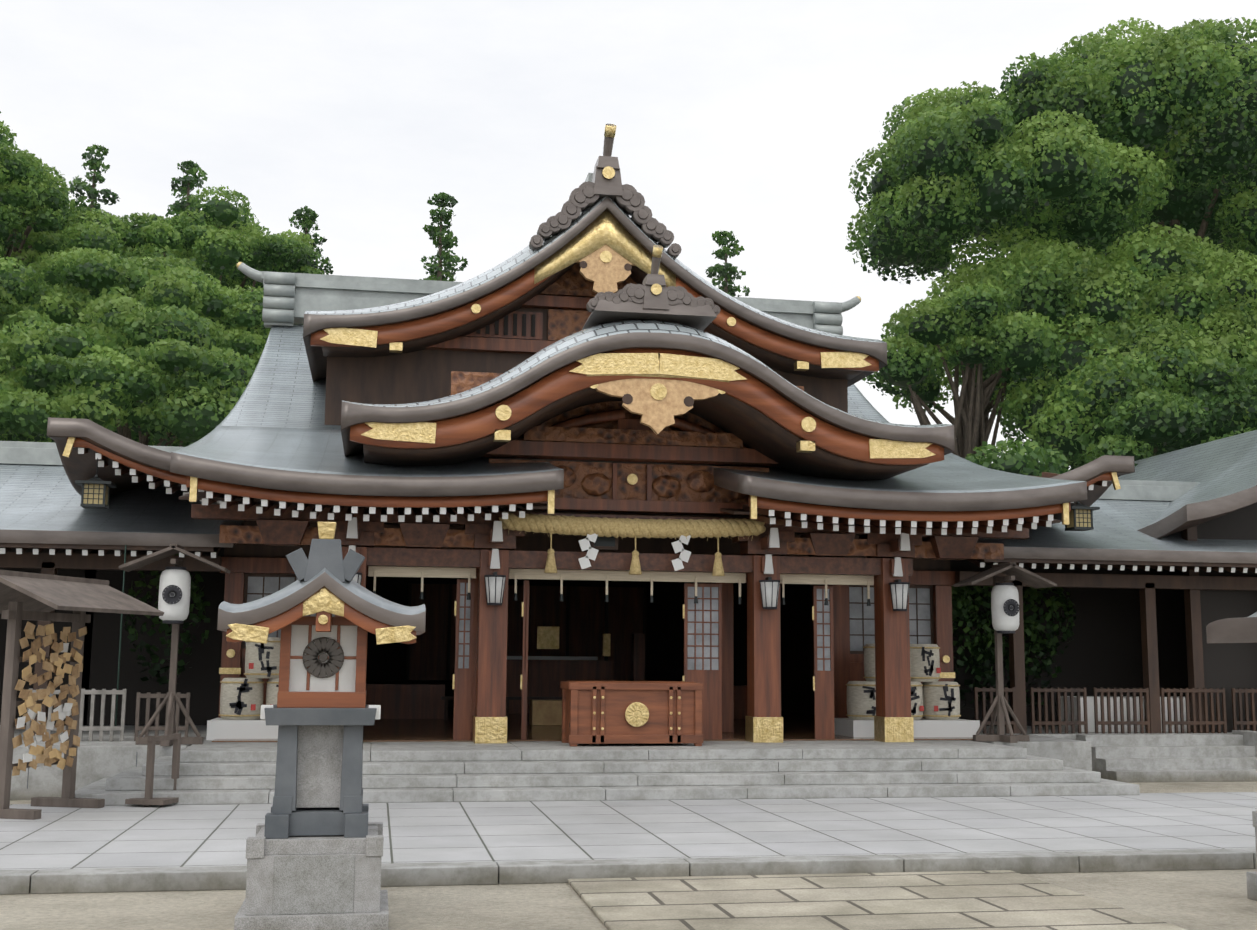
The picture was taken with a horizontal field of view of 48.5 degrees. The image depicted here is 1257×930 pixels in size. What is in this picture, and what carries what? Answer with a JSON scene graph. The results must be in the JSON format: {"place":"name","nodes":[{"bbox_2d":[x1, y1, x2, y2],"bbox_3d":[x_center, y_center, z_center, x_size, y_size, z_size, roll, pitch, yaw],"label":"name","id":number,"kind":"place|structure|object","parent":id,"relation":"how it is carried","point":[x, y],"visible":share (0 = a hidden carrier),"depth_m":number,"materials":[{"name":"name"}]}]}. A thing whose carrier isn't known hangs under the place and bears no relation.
{"place":"outdoors","nodes":[
{"label":"outdoors","id":0,"kind":"place"},
{"bbox_2d":[0,272,92,329],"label":"tree","id":1,"kind":"object","parent":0,"point":[3,277],"depth_m":43.16,"materials":[{"name":"green plant"}]},
{"bbox_2d":[40,262,225,351],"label":"tree","id":2,"kind":"object","parent":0,"point":[102,284],"visible":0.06,"depth_m":44.28,"materials":[{"name":"green plant"}]},
{"bbox_2d":[0,756,1256,929],"bbox_3d":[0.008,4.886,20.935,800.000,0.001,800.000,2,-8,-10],"label":"ground","id":3,"kind":"structure","parent":0,"point":[1202,899],"depth_m":11.21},
{"bbox_2d":[0,238,5,259],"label":"tree","id":4,"kind":"object","parent":3,"relation":"on","point":[3,252],"visible":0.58,"depth_m":48.47,"materials":[{"name":"green plant"}]},
{"bbox_2d":[0,343,53,442],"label":"tree","id":5,"kind":"object","parent":3,"relation":"on","point":[34,417],"visible":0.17,"depth_m":35.98,"materials":[{"name":"green plant"}]},
{"bbox_2d":[0,120,82,266],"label":"tree","id":6,"kind":"object","parent":3,"relation":"on","point":[43,177],"depth_m":50.12,"materials":[{"name":"green plant"}]},
{"bbox_2d":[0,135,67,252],"bbox_3d":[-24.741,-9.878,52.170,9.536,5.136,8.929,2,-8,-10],"label":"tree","id":7,"kind":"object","parent":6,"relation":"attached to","point":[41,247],"visible":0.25,"depth_m":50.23,"materials":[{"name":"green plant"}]},
{"bbox_2d":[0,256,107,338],"bbox_3d":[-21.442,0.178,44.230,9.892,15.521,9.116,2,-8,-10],"label":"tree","id":8,"kind":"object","parent":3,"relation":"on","point":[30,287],"visible":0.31,"depth_m":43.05,"materials":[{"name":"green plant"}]},
{"bbox_2d":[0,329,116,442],"bbox_3d":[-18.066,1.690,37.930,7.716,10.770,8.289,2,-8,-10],"label":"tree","id":9,"kind":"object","parent":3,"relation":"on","point":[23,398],"visible":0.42,"depth_m":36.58,"materials":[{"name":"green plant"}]},
{"bbox_2d":[69,144,119,215],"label":"cedar","id":10,"kind":"object","parent":3,"relation":"on","point":[91,192],"depth_m":62.78,"materials":[{"name":"green plant"}]},
{"bbox_2d":[2,206,190,276],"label":"tree","id":11,"kind":"object","parent":3,"relation":"on","point":[105,219],"visible":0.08,"depth_m":52.57,"materials":[{"name":"green plant"}]},
{"bbox_2d":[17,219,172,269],"bbox_3d":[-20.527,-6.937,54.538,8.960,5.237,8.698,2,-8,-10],"label":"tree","id":12,"kind":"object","parent":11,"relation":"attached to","point":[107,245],"depth_m":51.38,"materials":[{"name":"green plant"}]},
{"bbox_2d":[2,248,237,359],"bbox_3d":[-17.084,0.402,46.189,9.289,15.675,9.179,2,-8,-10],"label":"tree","id":13,"kind":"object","parent":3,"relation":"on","point":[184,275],"visible":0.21,"depth_m":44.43,"materials":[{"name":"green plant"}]},
{"bbox_2d":[1,293,255,446],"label":"tree","id":14,"kind":"object","parent":3,"relation":"on","point":[116,349],"depth_m":37.88,"materials":[{"name":"green plant"}]},
{"bbox_2d":[165,160,207,219],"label":"tree","id":15,"kind":"object","parent":3,"relation":"on","point":[177,206],"depth_m":61.63,"materials":[{"name":"green plant"}]},
{"bbox_2d":[112,185,333,291],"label":"tree","id":16,"kind":"object","parent":3,"relation":"on","point":[233,232],"depth_m":54.31,"materials":[{"name":"green plant"}]},
{"bbox_2d":[188,284,303,379],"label":"tree","id":17,"kind":"object","parent":3,"relation":"on","point":[236,300],"visible":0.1,"depth_m":45.48,"materials":[{"name":"green plant"}]},
{"bbox_2d":[289,206,326,255],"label":"tree","id":18,"kind":"object","parent":3,"relation":"on","point":[309,216],"depth_m":63.35,"materials":[{"name":"green plant"}]},
{"bbox_2d":[217,522,425,929],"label":"stone lantern","id":19,"kind":"object","parent":3,"relation":"on","point":[314,850],"visible":1,"depth_m":9.72,"materials":[{"name":"stone"}]},
{"bbox_2d":[419,192,468,281],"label":"cedar","id":20,"kind":"object","parent":3,"relation":"on","point":[441,199],"depth_m":60.34,"materials":[{"name":"green plant"}]},
{"bbox_2d":[0,792,1256,894],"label":"terrace","id":21,"kind":"structure","parent":3,"relation":"on","point":[120,848],"depth_m":14.15,"materials":[{"name":"stone"}]},
{"bbox_2d":[0,570,180,819],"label":"ema rack","id":22,"kind":"object","parent":21,"relation":"on","point":[31,596],"visible":1,"depth_m":16.32,"materials":[{"name":"brown wood"}]},
{"bbox_2d":[75,738,1139,805],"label":"stone steps","id":23,"kind":"structure","parent":21,"relation":"on","point":[212,773],"depth_m":18.78,"materials":[{"name":"stone"}]},
{"bbox_2d":[118,544,1056,745],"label":"paper lantern stands","id":24,"kind":"object","parent":23,"relation":"on","point":[174,594],"visible":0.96,"depth_m":21.60,"materials":[{"name":"brown wood"}]},
{"bbox_2d":[206,637,979,739],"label":"sake barrels","id":25,"kind":"object","parent":23,"relation":"on","point":[935,703],"visible":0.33,"depth_m":22.68,"materials":[{"name":"white"}]},
{"bbox_2d":[191,371,1028,742],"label":"shrine building","id":26,"kind":"structure","parent":23,"relation":"on","point":[469,665],"depth_m":21.88,"materials":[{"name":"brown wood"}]},
{"bbox_2d":[47,262,1134,523],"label":"roof","id":27,"kind":"structure","parent":26,"relation":"on","point":[283,390],"depth_m":27.82,"materials":[{"name":"grey metal"}]},
{"bbox_2d":[62,437,1120,534],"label":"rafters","id":28,"kind":"object","parent":26,"relation":"attached to","point":[756,508],"visible":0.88,"depth_m":20.33,"materials":[{"name":"brown wood"}]},
{"bbox_2d":[75,458,1099,530],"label":"hanging lanterns","id":29,"kind":"object","parent":28,"relation":"hanging from","point":[95,492],"visible":1,"depth_m":20.67,"materials":[{"name":"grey metal"}]},
{"bbox_2d":[170,425,1086,510],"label":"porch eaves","id":30,"kind":"object","parent":28,"relation":"on","point":[304,460],"visible":0.75,"depth_m":20.34,"materials":[{"name":"grey metal"}]},
{"bbox_2d":[303,124,954,479],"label":"gables","id":31,"kind":"object","parent":26,"relation":"on","point":[594,291],"visible":0.98,"depth_m":21.61,"materials":[{"name":"brown wood"}]},
{"bbox_2d":[353,572,909,610],"bbox_3d":[0.092,1.893,21.004,8.701,0.490,0.340,2,-8,-10],"label":"hanging lantern","id":32,"kind":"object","parent":26,"relation":"attached to","point":[495,586],"depth_m":21.24,"materials":[{"name":"metal"}]},
{"bbox_2d":[499,511,765,575],"bbox_3d":[0.064,1.212,21.171,4.100,0.903,0.486,2,-8,-10],"label":"shimenawa rope","id":33,"kind":"object","parent":26,"relation":"attached to","point":[604,533],"visible":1,"depth_m":21.02,"materials":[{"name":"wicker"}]},
{"bbox_2d":[560,681,703,746],"bbox_3d":[0.037,3.643,20.535,1.980,0.912,1.015,2,-8,-10],"label":"offering box","id":34,"kind":"object","parent":23,"relation":"on","point":[625,712],"visible":1,"depth_m":20.10,"materials":[{"name":"brown wood"}]},
{"bbox_2d":[10,725,1256,799],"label":"foundation","id":35,"kind":"object","parent":3,"relation":"on","point":[1131,757],"visible":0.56,"depth_m":23.32,"materials":[{"name":"stone"}]},
{"bbox_2d":[124,553,1075,716],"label":"wing shrubs","id":36,"kind":"object","parent":35,"relation":"on","point":[1032,624],"visible":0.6,"depth_m":26.54,"materials":[{"name":"green plant"}]},
{"bbox_2d":[0,430,1256,740],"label":"side buildings","id":37,"kind":"structure","parent":35,"relation":"on","point":[1154,572],"depth_m":25.16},
{"bbox_2d":[706,230,749,296],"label":"tree","id":38,"kind":"object","parent":3,"relation":"on","point":[728,270],"depth_m":60.27,"materials":[{"name":"green plant"}]},
{"bbox_2d":[862,282,1059,462],"bbox_3d":[9.106,1.139,38.375,5.438,12.403,4.535,0,-8,6],"label":"tree","id":39,"kind":"object","parent":3,"relation":"on","point":[951,304],"depth_m":37.96,"materials":[{"name":"green plant"}]},
{"bbox_2d":[880,296,1043,403],"bbox_3d":[9.183,-3.281,39.000,4.472,2.868,3.805,2,-8,-10],"label":"foliage","id":40,"kind":"object","parent":39,"relation":"attached to","point":[928,398],"visible":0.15,"depth_m":37.81,"materials":[{"name":"green plant"}]},
{"bbox_2d":[869,35,1256,462],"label":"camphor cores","id":41,"kind":"object","parent":3,"relation":"on","point":[1057,192],"visible":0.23,"depth_m":38.35,"materials":[{"name":"green plant"}]},
{"bbox_2d":[845,17,1256,468],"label":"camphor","id":42,"kind":"object","parent":41,"relation":"on","point":[1112,266],"depth_m":38.23,"materials":[{"name":"green plant"}]},
{"bbox_2d":[1022,345,1256,469],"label":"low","id":43,"kind":"object","parent":41,"relation":"attached to","point":[1179,405],"depth_m":35.24,"materials":[{"name":"green plant"}]},
{"bbox_2d":[1045,361,1256,470],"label":"foliage","id":44,"kind":"object","parent":43,"relation":"attached to","point":[1066,447],"visible":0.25,"depth_m":35.40,"materials":[{"name":"green plant"}]},
{"bbox_2d":[1206,612,1256,900],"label":"stone lantern","id":45,"kind":"object","parent":3,"relation":"on","point":[1235,630],"visible":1,"depth_m":11.74,"materials":[{"name":"stone"}]},
{"bbox_2d":[0,0,1256,469],"label":"sky","id":46,"kind":"structure","parent":0,"point":[751,119],"materials":[{"name":"white"}]},
{"bbox_2d":[568,870,1186,929],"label":"path","id":47,"kind":"structure","parent":0,"point":[980,900],"depth_m":11.12,"materials":[{"name":"beige stone"}]},
{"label":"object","id":48,"kind":"object","parent":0,"visible":0},
{"bbox_2d":[1234,367,1256,420],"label":"tree","id":49,"kind":"object","parent":48,"relation":"attached to","point":[1252,380],"visible":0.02,"depth_m":35.91,"materials":[{"name":"green plant"}]},
{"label":"low wood","id":50,"kind":"object","parent":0,"visible":0},
{"bbox_2d":[965,439,1070,476],"bbox_3d":[9.122,1.511,33.458,5.847,3.952,5.215,5,-9,-31],"label":"bush","id":51,"kind":"object","parent":50,"relation":"attached to","point":[1033,456],"visible":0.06,"depth_m":31.89,"materials":[{"name":"green plant"}]},
{"bbox_2d":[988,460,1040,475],"bbox_3d":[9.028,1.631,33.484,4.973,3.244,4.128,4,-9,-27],"label":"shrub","id":52,"kind":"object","parent":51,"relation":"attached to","point":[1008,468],"depth_m":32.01,"materials":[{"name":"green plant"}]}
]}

